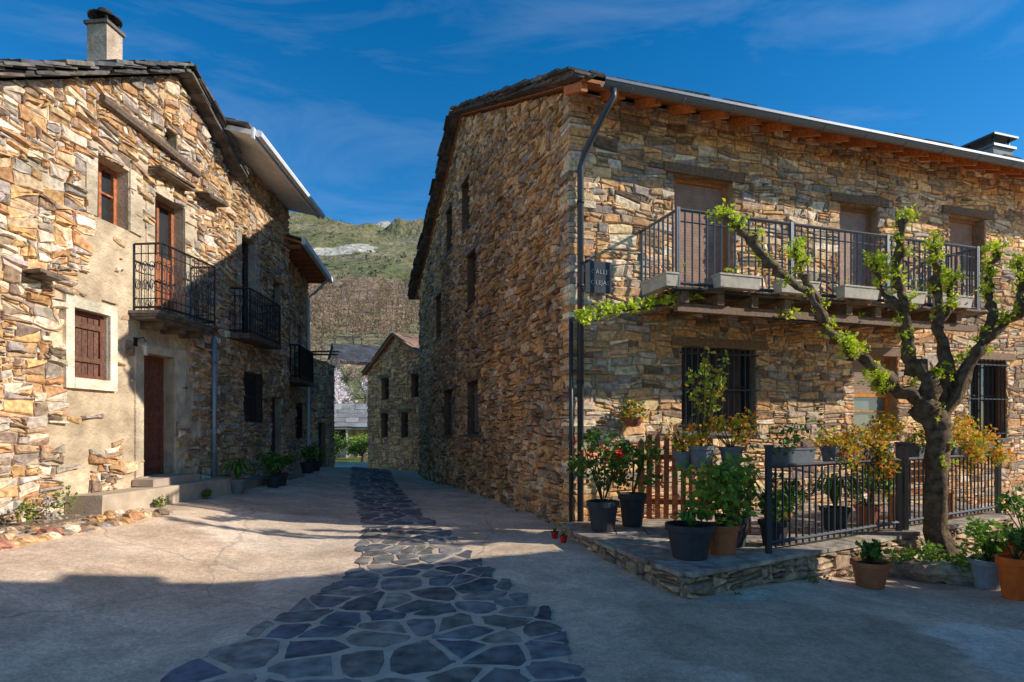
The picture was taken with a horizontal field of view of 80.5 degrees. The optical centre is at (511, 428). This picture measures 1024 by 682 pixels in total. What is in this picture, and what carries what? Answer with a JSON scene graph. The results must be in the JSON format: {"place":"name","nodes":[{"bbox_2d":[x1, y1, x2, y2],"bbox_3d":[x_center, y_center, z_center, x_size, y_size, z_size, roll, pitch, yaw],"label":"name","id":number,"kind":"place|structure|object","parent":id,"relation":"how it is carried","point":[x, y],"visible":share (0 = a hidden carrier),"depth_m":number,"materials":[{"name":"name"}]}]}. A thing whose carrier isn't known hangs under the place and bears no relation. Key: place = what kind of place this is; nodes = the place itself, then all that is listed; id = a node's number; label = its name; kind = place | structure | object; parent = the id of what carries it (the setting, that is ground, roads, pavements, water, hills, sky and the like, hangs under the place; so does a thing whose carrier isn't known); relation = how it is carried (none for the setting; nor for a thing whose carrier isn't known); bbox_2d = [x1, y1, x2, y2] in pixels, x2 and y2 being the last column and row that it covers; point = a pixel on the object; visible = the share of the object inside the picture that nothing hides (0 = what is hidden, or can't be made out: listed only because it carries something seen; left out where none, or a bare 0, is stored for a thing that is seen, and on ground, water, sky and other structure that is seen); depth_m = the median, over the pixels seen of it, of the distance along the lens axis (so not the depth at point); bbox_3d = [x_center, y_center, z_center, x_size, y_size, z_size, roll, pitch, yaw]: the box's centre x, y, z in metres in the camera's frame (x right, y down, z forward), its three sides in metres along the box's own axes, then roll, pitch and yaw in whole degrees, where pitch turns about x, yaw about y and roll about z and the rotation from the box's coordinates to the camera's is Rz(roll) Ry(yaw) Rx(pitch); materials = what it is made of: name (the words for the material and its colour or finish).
{"place":"outdoors","nodes":[
{"label":"outdoors","id":0,"kind":"place"},
{"bbox_2d":[335,457,367,461],"bbox_3d":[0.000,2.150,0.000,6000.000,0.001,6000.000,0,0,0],"label":"ground","id":1,"kind":"structure","parent":0,"point":[348,459],"depth_m":41.74,"materials":[{"name":"green plant"}]},
{"bbox_2d":[334,435,347,459],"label":"garden shrub","id":2,"kind":"object","parent":1,"relation":"on","point":[337,444],"visible":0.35,"depth_m":32.76,"materials":[{"name":"green plant"}]},
{"bbox_2d":[334,431,351,459],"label":"garden shrub","id":3,"kind":"object","parent":1,"relation":"on","point":[342,442],"visible":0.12,"depth_m":41.60,"materials":[{"name":"green plant"}]},
{"bbox_2d":[334,403,367,457],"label":"village house","id":4,"kind":"structure","parent":1,"relation":"on","point":[350,419],"depth_m":45.31,"materials":[{"name":"stone"}]},
{"bbox_2d":[335,429,345,440],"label":"window","id":5,"kind":"structure","parent":4,"relation":"in","point":[342,432],"depth_m":45.37,"materials":[{"name":"wood"}]},
{"bbox_2d":[346,435,367,461],"bbox_3d":[-8.650,1.353,34.542,1.927,1.929,1.884,0,0,0],"label":"small tree","id":6,"kind":"object","parent":1,"relation":"on","point":[352,450],"visible":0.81,"depth_m":34.16,"materials":[{"name":"green plant"}]},
{"bbox_2d":[347,434,367,461],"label":"garden shrub","id":7,"kind":"object","parent":1,"relation":"on","point":[359,437],"visible":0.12,"depth_m":37.93,"materials":[{"name":"green plant"}]},
{"bbox_2d":[361,332,419,470],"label":"stone house","id":8,"kind":"structure","parent":1,"relation":"on","point":[390,370],"depth_m":26.85,"materials":[{"name":"brown stone"}]},
{"bbox_2d":[378,410,389,436],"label":"window","id":9,"kind":"structure","parent":8,"relation":"in","point":[386,412],"depth_m":27.97,"materials":[{"name":"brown wood"}]},
{"bbox_2d":[379,374,390,399],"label":"window","id":10,"kind":"structure","parent":8,"relation":"in","point":[386,377],"depth_m":27.84,"materials":[{"name":"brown wood"}]},
{"bbox_2d":[398,408,410,437],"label":"window","id":11,"kind":"structure","parent":8,"relation":"in","point":[406,410],"depth_m":26.43,"materials":[{"name":"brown wood"}]},
{"bbox_2d":[408,369,419,396],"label":"window","id":12,"kind":"structure","parent":8,"relation":"in","point":[417,384],"depth_m":25.75,"materials":[{"name":"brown wood"}]},
{"bbox_2d":[407,66,1023,523],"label":"stone house","id":13,"kind":"structure","parent":1,"relation":"on","point":[543,188],"depth_m":10.78,"materials":[{"name":"stone"}]},
{"bbox_2d":[441,383,455,437],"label":"window","id":14,"kind":"structure","parent":13,"relation":"in","point":[445,388],"depth_m":18.64,"materials":[{"name":"brown wood"}]},
{"bbox_2d":[444,195,453,258],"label":"window","id":15,"kind":"structure","parent":13,"relation":"in","point":[446,210],"depth_m":18.09,"materials":[{"name":"brown wood"}]},
{"bbox_2d":[459,164,471,235],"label":"window","id":16,"kind":"structure","parent":13,"relation":"in","point":[465,180],"depth_m":16.16,"materials":[{"name":"brown wood"}]},
{"bbox_2d":[463,239,477,311],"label":"window","id":17,"kind":"structure","parent":13,"relation":"in","point":[476,244],"depth_m":15.86,"materials":[{"name":"brown wood"}]},
{"bbox_2d":[464,372,480,437],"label":"window","id":18,"kind":"structure","parent":13,"relation":"in","point":[476,396],"depth_m":15.77,"materials":[{"name":"brown wood"}]},
{"bbox_2d":[585,260,611,293],"bbox_3d":[1.367,-2.390,9.547,0.462,0.503,0.028,0,0,-18],"label":"street sign","id":19,"kind":"object","parent":13,"relation":"attached to","point":[598,276],"visible":1,"depth_m":9.54,"materials":[{"name":"metal"}]},
{"bbox_2d":[619,400,649,426],"bbox_3d":[1.950,-0.242,9.656,0.488,0.444,0.500,0,0,-18],"label":"hanging basket","id":20,"kind":"object","parent":13,"relation":"attached to","point":[632,420],"visible":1,"depth_m":9.60,"materials":[{"name":"ceramic"}]},
{"bbox_2d":[640,262,686,295],"bbox_3d":[2.250,-2.253,9.188,0.466,0.347,1.034,0,0,-18],"label":"planter box","id":21,"kind":"object","parent":13,"relation":"attached to","point":[661,282],"visible":0.94,"depth_m":8.97,"materials":[{"name":"concrete"}]},
{"bbox_2d":[663,161,745,287],"bbox_3d":[3.233,-3.281,10.337,1.605,2.262,0.297,0,0,-18],"label":"window","id":22,"kind":"structure","parent":13,"relation":"in","point":[688,194],"depth_m":10.42,"materials":[{"name":"brown wood"}]},
{"bbox_2d":[670,337,767,435],"bbox_3d":[3.529,-0.704,10.428,1.955,1.654,0.307,0,0,-18],"label":"window","id":23,"kind":"structure","parent":13,"relation":"in","point":[738,394],"depth_m":10.45,"materials":[{"name":"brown wood"}]},
{"bbox_2d":[571,286,899,327],"bbox_3d":[4.265,-1.792,9.549,7.252,0.729,0.456,0,0,-18],"label":"climbing vine","id":24,"kind":"object","parent":13,"relation":"attached to","point":[607,309],"visible":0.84,"depth_m":8.86,"materials":[{"name":"green plant"}]},
{"bbox_2d":[711,261,767,291],"bbox_3d":[3.449,-2.296,9.044,0.948,0.433,0.399,0,0,-27],"label":"planter box","id":25,"kind":"object","parent":13,"relation":"attached to","point":[737,282],"visible":0.99,"depth_m":8.95,"materials":[{"name":"ceramic"}]},
{"bbox_2d":[770,269,820,296],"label":"planter box","id":26,"kind":"object","parent":13,"relation":"attached to","point":[787,290],"visible":0.45,"depth_m":9.27,"materials":[{"name":"ceramic"}]},
{"bbox_2d":[826,278,878,301],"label":"planter box","id":27,"kind":"object","parent":13,"relation":"on","point":[855,292],"visible":0.92,"depth_m":9.67,"materials":[{"name":"concrete"}]},
{"bbox_2d":[830,191,888,299],"bbox_3d":[6.468,-3.242,11.396,1.390,2.184,0.295,0,0,-18],"label":"window","id":28,"kind":"structure","parent":13,"relation":"in","point":[853,219],"depth_m":11.49,"materials":[{"name":"brown wood"}]},
{"bbox_2d":[851,394,902,436],"bbox_3d":[6.859,-0.252,11.518,1.234,0.817,0.307,0,0,-18],"label":"window","id":29,"kind":"structure","parent":13,"relation":"in","point":[865,405],"depth_m":11.66,"materials":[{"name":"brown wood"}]},
{"bbox_2d":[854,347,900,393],"bbox_3d":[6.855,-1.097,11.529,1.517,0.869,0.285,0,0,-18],"label":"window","id":30,"kind":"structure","parent":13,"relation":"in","point":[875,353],"depth_m":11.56,"materials":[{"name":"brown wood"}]},
{"bbox_2d":[879,278,928,305],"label":"planter box","id":31,"kind":"object","parent":13,"relation":"attached to","point":[919,299],"visible":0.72,"depth_m":10.03,"materials":[{"name":"concrete"}]},
{"bbox_2d":[930,290,983,308],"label":"planter box","id":32,"kind":"object","parent":13,"relation":"attached to","point":[965,302],"visible":0.42,"depth_m":10.38,"materials":[{"name":"concrete"}]},
{"bbox_2d":[941,205,994,276],"bbox_3d":[9.148,-3.752,12.268,1.446,1.354,0.306,0,0,-18],"label":"window","id":33,"kind":"structure","parent":13,"relation":"in","point":[962,232],"depth_m":12.35,"materials":[{"name":"brown wood"}]},
{"bbox_2d":[960,351,1015,441],"bbox_3d":[9.707,-0.641,12.451,1.558,1.835,0.306,0,0,-18],"label":"window","id":34,"kind":"structure","parent":13,"relation":"in","point":[983,399],"depth_m":12.49,"materials":[{"name":"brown wood"}]},
{"bbox_2d":[560,501,1014,598],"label":"terrace","id":35,"kind":"structure","parent":1,"relation":"on","point":[644,551],"depth_m":7.34,"materials":[{"name":"stone"}]},
{"bbox_2d":[566,428,636,532],"bbox_3d":[1.205,0.716,8.514,0.944,1.449,0.954,0,0,24],"label":"potted plant","id":36,"kind":"object","parent":35,"relation":"on","point":[603,512],"visible":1,"depth_m":8.46,"materials":[{"name":"foliage"},{"name":"plastic"},{"name":"soil"}]},
{"bbox_2d":[602,434,664,526],"bbox_3d":[1.838,0.754,9.034,0.653,1.371,1.038,0,0,-38],"label":"potted plant","id":37,"kind":"object","parent":35,"relation":"on","point":[632,503],"visible":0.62,"depth_m":8.84,"materials":[{"name":"green plant"}]},
{"bbox_2d":[638,433,712,519],"bbox_3d":[2.541,0.738,9.423,1.133,1.345,0.055,0,0,9],"label":"picket fence","id":38,"kind":"object","parent":35,"relation":"on","point":[666,501],"visible":0.51,"depth_m":9.42,"materials":[{"name":"brown wood"}]},
{"bbox_2d":[665,508,715,560],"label":"potted plant","id":39,"kind":"object","parent":35,"relation":"on","point":[688,542],"visible":0.98,"depth_m":6.55,"materials":[{"name":"black plant"}]},
{"bbox_2d":[669,452,764,555],"bbox_3d":[2.410,0.854,6.891,1.066,1.173,1.012,0,0,-6],"label":"potted plant","id":40,"kind":"object","parent":35,"relation":"on","point":[724,534],"visible":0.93,"depth_m":6.80,"materials":[{"name":"green plant"}]},
{"bbox_2d":[681,467,754,532],"bbox_3d":[2.824,0.990,8.365,0.950,0.900,0.360,0,0,-11],"label":"plant stand","id":41,"kind":"object","parent":35,"relation":"on","point":[693,490],"visible":0.21,"depth_m":8.30,"materials":[{"name":"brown wood"}]},
{"bbox_2d":[657,415,710,467],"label":"potted plant","id":42,"kind":"object","parent":41,"relation":"on","point":[681,455],"visible":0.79,"depth_m":8.32,"materials":[{"name":"green plant"}]},
{"bbox_2d":[685,346,730,467],"bbox_3d":[2.717,-0.291,8.373,0.502,1.662,0.816,0,0,36],"label":"potted plant","id":43,"kind":"object","parent":41,"relation":"on","point":[701,453],"visible":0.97,"depth_m":8.22,"materials":[{"name":"green plant"}]},
{"bbox_2d":[703,405,764,467],"bbox_3d":[3.040,0.107,8.329,0.876,0.866,0.597,0,0,5],"label":"potted plant","id":44,"kind":"object","parent":41,"relation":"on","point":[731,449],"visible":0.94,"depth_m":8.27,"materials":[{"name":"green plant"}]},
{"bbox_2d":[699,466,764,546],"bbox_3d":[2.720,0.954,7.450,0.875,0.971,0.874,0,0,38],"label":"potted plant","id":45,"kind":"object","parent":35,"relation":"on","point":[742,536],"visible":0.23,"depth_m":7.30,"materials":[{"name":"green plant"}]},
{"bbox_2d":[750,485,798,545],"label":"potted plant","id":46,"kind":"object","parent":35,"relation":"on","point":[761,522],"visible":0.45,"depth_m":7.41,"materials":[{"name":"green plant"}]},
{"bbox_2d":[760,472,807,533],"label":"potted plant","id":47,"kind":"object","parent":35,"relation":"on","point":[799,492],"visible":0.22,"depth_m":8.17,"materials":[{"name":"green plant"}]},
{"bbox_2d":[764,442,902,553],"bbox_3d":[4.196,0.815,7.726,3.045,1.250,0.110,0,0,-32],"label":"metal fence","id":48,"kind":"object","parent":35,"relation":"on","point":[896,522],"visible":0.94,"depth_m":7.51,"materials":[{"name":"black metal"}]},
{"bbox_2d":[766,407,825,463],"bbox_3d":[3.417,0.083,7.361,0.989,0.694,0.588,0,0,-32],"label":"planter box","id":49,"kind":"object","parent":48,"relation":"attached to","point":[784,454],"visible":1,"depth_m":7.26,"materials":[{"name":"ceramic"}]},
{"bbox_2d":[813,423,876,472],"bbox_3d":[4.346,0.251,7.955,0.886,0.650,0.623,0,0,-32],"label":"planter box","id":50,"kind":"object","parent":48,"relation":"attached to","point":[845,446],"visible":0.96,"depth_m":7.81,"materials":[{"name":"ceramic"}]},
{"bbox_2d":[848,411,905,481],"bbox_3d":[5.045,0.241,8.308,0.972,0.976,0.701,0,0,-32],"label":"planter box","id":51,"kind":"object","parent":48,"relation":"attached to","point":[882,452],"visible":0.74,"depth_m":8.17,"materials":[{"name":"ceramic"}]},
{"bbox_2d":[804,473,869,530],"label":"potted plant","id":52,"kind":"object","parent":35,"relation":"on","point":[836,503],"visible":0.63,"depth_m":8.47,"materials":[{"name":"foliage"},{"name":"plastic"},{"name":"soil"}]},
{"bbox_2d":[847,463,892,525],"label":"potted plant","id":53,"kind":"object","parent":35,"relation":"on","point":[870,505],"visible":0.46,"depth_m":8.91,"materials":[{"name":"green plant"}]},
{"bbox_2d":[864,462,958,521],"bbox_3d":[6.362,0.990,9.634,1.500,0.900,0.485,0,0,-18],"label":"garden bench","id":54,"kind":"object","parent":35,"relation":"on","point":[891,497],"visible":0.2,"depth_m":9.63,"materials":[{"name":"brown wood"}]},
{"bbox_2d":[902,440,1002,529],"bbox_3d":[6.925,0.815,9.425,3.232,1.250,0.110,0,0,-32],"label":"metal fence","id":55,"kind":"object","parent":35,"relation":"on","point":[907,519],"visible":0.66,"depth_m":9.41,"materials":[{"name":"black metal"}]},
{"bbox_2d":[900,421,959,456],"bbox_3d":[6.329,0.117,9.083,1.100,0.627,0.580,0,0,-32],"label":"planter box","id":56,"kind":"object","parent":55,"relation":"attached to","point":[916,449],"visible":0.38,"depth_m":8.93,"materials":[{"name":"ceramic"}]},
{"bbox_2d":[951,414,993,467],"bbox_3d":[7.193,0.212,9.664,1.304,0.904,0.686,0,0,-32],"label":"planter box","id":57,"kind":"object","parent":55,"relation":"attached to","point":[966,443],"visible":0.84,"depth_m":9.57,"materials":[{"name":"ceramic"}]},
{"bbox_2d":[950,424,1014,471],"bbox_3d":[7.738,0.322,10.078,1.182,0.800,0.638,0,0,-12],"label":"planter box","id":58,"kind":"object","parent":55,"relation":"attached to","point":[1000,457],"visible":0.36,"depth_m":10.01,"materials":[{"name":"ceramic"}]},
{"bbox_2d":[288,212,423,403],"bbox_3d":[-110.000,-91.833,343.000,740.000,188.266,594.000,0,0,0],"label":"hill","id":59,"kind":"structure","parent":0,"point":[396,237],"depth_m":298.41,"materials":[{"name":"green plant"}]},
{"bbox_2d":[334,367,352,399],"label":"blossom tree","id":60,"kind":"object","parent":59,"relation":"on","point":[336,374],"visible":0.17,"depth_m":67.06,"materials":[{"name":"white plant"}]},
{"bbox_2d":[328,356,360,390],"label":"bare tree","id":61,"kind":"object","parent":59,"relation":"on","point":[346,375],"visible":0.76,"depth_m":83.56,"materials":[{"name":"grey plant"}]},
{"bbox_2d":[334,385,357,403],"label":"blossom tree","id":62,"kind":"object","parent":59,"relation":"on","point":[337,395],"visible":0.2,"depth_m":58.06,"materials":[{"name":"white plant"}]},
{"bbox_2d":[290,216,415,291],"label":"hillside shrubs","id":63,"kind":"object","parent":59,"relation":"on","point":[384,266],"visible":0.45,"depth_m":291.59,"materials":[{"name":"green plant"}]},
{"bbox_2d":[327,343,380,368],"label":"village house","id":64,"kind":"structure","parent":59,"relation":"on","point":[363,355],"depth_m":103.02,"materials":[{"name":"stone"}]},
{"bbox_2d":[346,365,367,403],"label":"bare tree","id":65,"kind":"object","parent":59,"relation":"on","point":[364,378],"visible":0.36,"depth_m":75.07,"materials":[{"name":"grey plant"}]},
{"bbox_2d":[356,380,367,403],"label":"blossom tree","id":66,"kind":"object","parent":59,"relation":"on","point":[363,383],"visible":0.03,"depth_m":61.09,"materials":[{"name":"white plant"}]},
{"bbox_2d":[308,274,419,358],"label":"bare woodland","id":67,"kind":"object","parent":59,"relation":"on","point":[405,325],"visible":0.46,"depth_m":149.03,"materials":[{"name":"brown plant"}]},
{"bbox_2d":[160,467,586,681],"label":"slate paving","id":68,"kind":"structure","parent":0,"point":[417,596],"depth_m":5.14,"materials":[{"name":"stone"}]},
{"bbox_2d":[0,462,1023,681],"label":"street","id":69,"kind":"structure","parent":0,"point":[154,599],"depth_m":5.80,"materials":[{"name":"concrete"}]},
{"bbox_2d":[0,508,174,550],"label":"stone border","id":70,"kind":"object","parent":69,"relation":"on","point":[45,529],"visible":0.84,"depth_m":7.69,"materials":[{"name":"stone"}]},
{"bbox_2d":[12,497,43,523],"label":"weed clump","id":71,"kind":"object","parent":70,"relation":"on","point":[33,514],"visible":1,"depth_m":7.58,"materials":[{"name":"green plant"}]},
{"bbox_2d":[40,483,84,513],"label":"weed clump","id":72,"kind":"object","parent":70,"relation":"on","point":[62,499],"visible":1,"depth_m":8.13,"materials":[{"name":"green plant"}]},
{"bbox_2d":[0,7,248,524],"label":"stone house","id":73,"kind":"structure","parent":69,"relation":"on","point":[111,202],"depth_m":9.42,"materials":[{"name":"stone"}]},
{"bbox_2d":[75,310,102,379],"bbox_3d":[-6.414,-1.240,9.045,0.080,1.000,0.670,0,0,6],"label":"window","id":74,"kind":"structure","parent":73,"relation":"in","point":[88,326],"depth_m":9.13,"materials":[{"name":"brown wood"}]},
{"bbox_2d":[96,162,115,224],"bbox_3d":[-6.519,-3.690,9.518,0.080,0.960,0.670,0,0,6],"label":"window","id":75,"kind":"structure","parent":73,"relation":"in","point":[106,207],"depth_m":9.71,"materials":[{"name":"brown wood"}]},
{"bbox_2d":[144,355,163,474],"bbox_3d":[-6.409,-0.230,10.577,0.090,2.100,0.800,0,0,6],"label":"door","id":76,"kind":"structure","parent":73,"relation":"in","point":[153,365],"depth_m":10.76,"materials":[{"name":"brown wood"}]},
{"bbox_2d":[155,199,173,313],"bbox_3d":[-6.382,-3.020,10.851,0.090,2.120,0.810,0,0,6],"label":"door","id":77,"kind":"structure","parent":73,"relation":"in","point":[164,214],"depth_m":11.06,"materials":[{"name":"brown wood"}]},
{"bbox_2d":[152,494,167,506],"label":"weed clump","id":78,"kind":"object","parent":69,"relation":"on","point":[159,503],"visible":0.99,"depth_m":9.58,"materials":[{"name":"green plant"}]},
{"bbox_2d":[201,488,212,498],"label":"weed clump","id":79,"kind":"object","parent":69,"relation":"on","point":[207,492],"visible":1,"depth_m":10.87,"materials":[{"name":"green plant"}]},
{"bbox_2d":[219,459,256,493],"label":"potted plant","id":80,"kind":"object","parent":69,"relation":"on","point":[238,484],"visible":0.99,"depth_m":11.79,"materials":[{"name":"green plant"}]},
{"bbox_2d":[217,117,324,489],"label":"stone house","id":81,"kind":"structure","parent":69,"relation":"on","point":[266,196],"depth_m":14.01,"materials":[{"name":"stone"}]},
{"bbox_2d":[242,240,247,332],"bbox_3d":[-6.248,-3.215,13.843,0.080,2.270,0.800,0,0,-2],"label":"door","id":82,"kind":"structure","parent":81,"relation":"in","point":[244,245],"depth_m":14.18,"materials":[{"name":"wood"}]},
{"bbox_2d":[243,371,263,422],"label":"window","id":83,"kind":"structure","parent":81,"relation":"in","point":[252,403],"depth_m":14.13,"materials":[{"name":"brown wood"}]},
{"bbox_2d":[271,398,274,472],"bbox_3d":[-6.328,0.225,15.665,0.090,2.050,0.750,0,0,-2],"label":"door","id":84,"kind":"structure","parent":81,"relation":"in","point":[273,399],"depth_m":15.97,"materials":[{"name":"brown wood"}]},
{"bbox_2d":[256,452,286,487],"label":"potted plant","id":85,"kind":"object","parent":69,"relation":"on","point":[273,480],"visible":1,"depth_m":13.18,"materials":[{"name":"green plant"}]},
{"bbox_2d":[268,451,296,485],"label":"potted plant","id":86,"kind":"object","parent":69,"relation":"on","point":[284,475],"visible":0.65,"depth_m":13.75,"materials":[{"name":"green plant"}]},
{"bbox_2d":[285,233,332,471],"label":"stone house","id":87,"kind":"structure","parent":69,"relation":"on","point":[306,266],"depth_m":18.68,"materials":[{"name":"stone"}]},
{"bbox_2d":[295,403,302,438],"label":"window","id":88,"kind":"structure","parent":87,"relation":"in","point":[298,406],"depth_m":19.22,"materials":[{"name":"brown wood"}]},
{"bbox_2d":[298,442,321,472],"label":"potted plant","id":89,"kind":"object","parent":69,"relation":"on","point":[307,466],"visible":1,"depth_m":17.22,"materials":[{"name":"green plant"}]},
{"bbox_2d":[300,450,326,470],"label":"potted plant","id":90,"kind":"object","parent":69,"relation":"on","point":[317,464],"visible":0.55,"depth_m":18.14,"materials":[{"name":"green plant"}]},
{"bbox_2d":[310,351,339,466],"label":"stone house","id":91,"kind":"structure","parent":69,"relation":"on","point":[322,406],"depth_m":22.73,"materials":[{"name":"brown stone"}]},
{"bbox_2d":[317,423,320,466],"bbox_3d":[-7.255,0.850,22.350,0.090,2.100,0.900,0,0,0],"label":"door","id":92,"kind":"structure","parent":91,"relation":"in","point":[319,427],"depth_m":22.73,"materials":[{"name":"brown wood"}]},
{"bbox_2d":[559,531,567,542],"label":"potted plant","id":93,"kind":"object","parent":69,"relation":"on","point":[563,537],"visible":1,"depth_m":8.42,"materials":[{"name":"red plant"}]},
{"bbox_2d":[422,477,980,594],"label":"wall foot weeds","id":94,"kind":"object","parent":69,"relation":"on","point":[813,580],"depth_m":10.02,"materials":[{"name":"green plant"}]},
{"bbox_2d":[849,538,891,589],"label":"potted plant","id":95,"kind":"object","parent":69,"relation":"on","point":[870,567],"visible":1,"depth_m":6.84,"materials":[{"name":"brown plant"}]},
{"bbox_2d":[880,554,973,585],"bbox_3d":[5.752,1.782,7.902,1.853,0.355,1.845,0,0,-44],"label":"stone planter","id":96,"kind":"object","parent":69,"relation":"on","point":[933,571],"visible":0.3,"depth_m":7.36,"materials":[{"name":"stone"}]},
{"bbox_2d":[705,198,1023,561],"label":"pollarded tree","id":97,"kind":"object","parent":96,"relation":"in","point":[934,400],"visible":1,"depth_m":8.11,"materials":[{"name":"brown plant"}]},
{"bbox_2d":[888,539,951,563],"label":"shrub","id":98,"kind":"object","parent":96,"relation":"on","point":[929,551],"visible":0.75,"depth_m":7.59,"materials":[{"name":"green plant"}]},
{"bbox_2d":[943,538,1004,572],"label":"shrub","id":99,"kind":"object","parent":96,"relation":"on","point":[961,561],"visible":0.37,"depth_m":7.32,"materials":[{"name":"green plant"}]},
{"bbox_2d":[954,515,1009,589],"bbox_3d":[5.540,1.443,7.084,0.631,0.842,0.487,0,0,-45],"label":"potted plant","id":100,"kind":"object","parent":69,"relation":"on","point":[984,569],"visible":0.94,"depth_m":7.03,"materials":[{"name":"green plant"}]},
{"bbox_2d":[995,528,1023,600],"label":"potted plant","id":101,"kind":"object","parent":69,"relation":"on","point":[1011,571],"visible":1,"depth_m":6.43,"materials":[{"name":"orange plant"}]},
{"bbox_2d":[995,486,1023,531],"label":"potted plant","id":102,"kind":"object","parent":69,"relation":"on","point":[1011,500],"visible":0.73,"depth_m":8.70,"materials":[{"name":"green plant"}]},
{"bbox_2d":[998,520,1023,554],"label":"potted plant","id":103,"kind":"object","parent":69,"relation":"on","point":[1013,530],"visible":0.2,"depth_m":7.09,"materials":[{"name":"green plant"}]},
{"bbox_2d":[0,0,1023,224],"label":"sky","id":104,"kind":"structure","parent":0,"point":[356,97],"materials":[{"name":"blue"}]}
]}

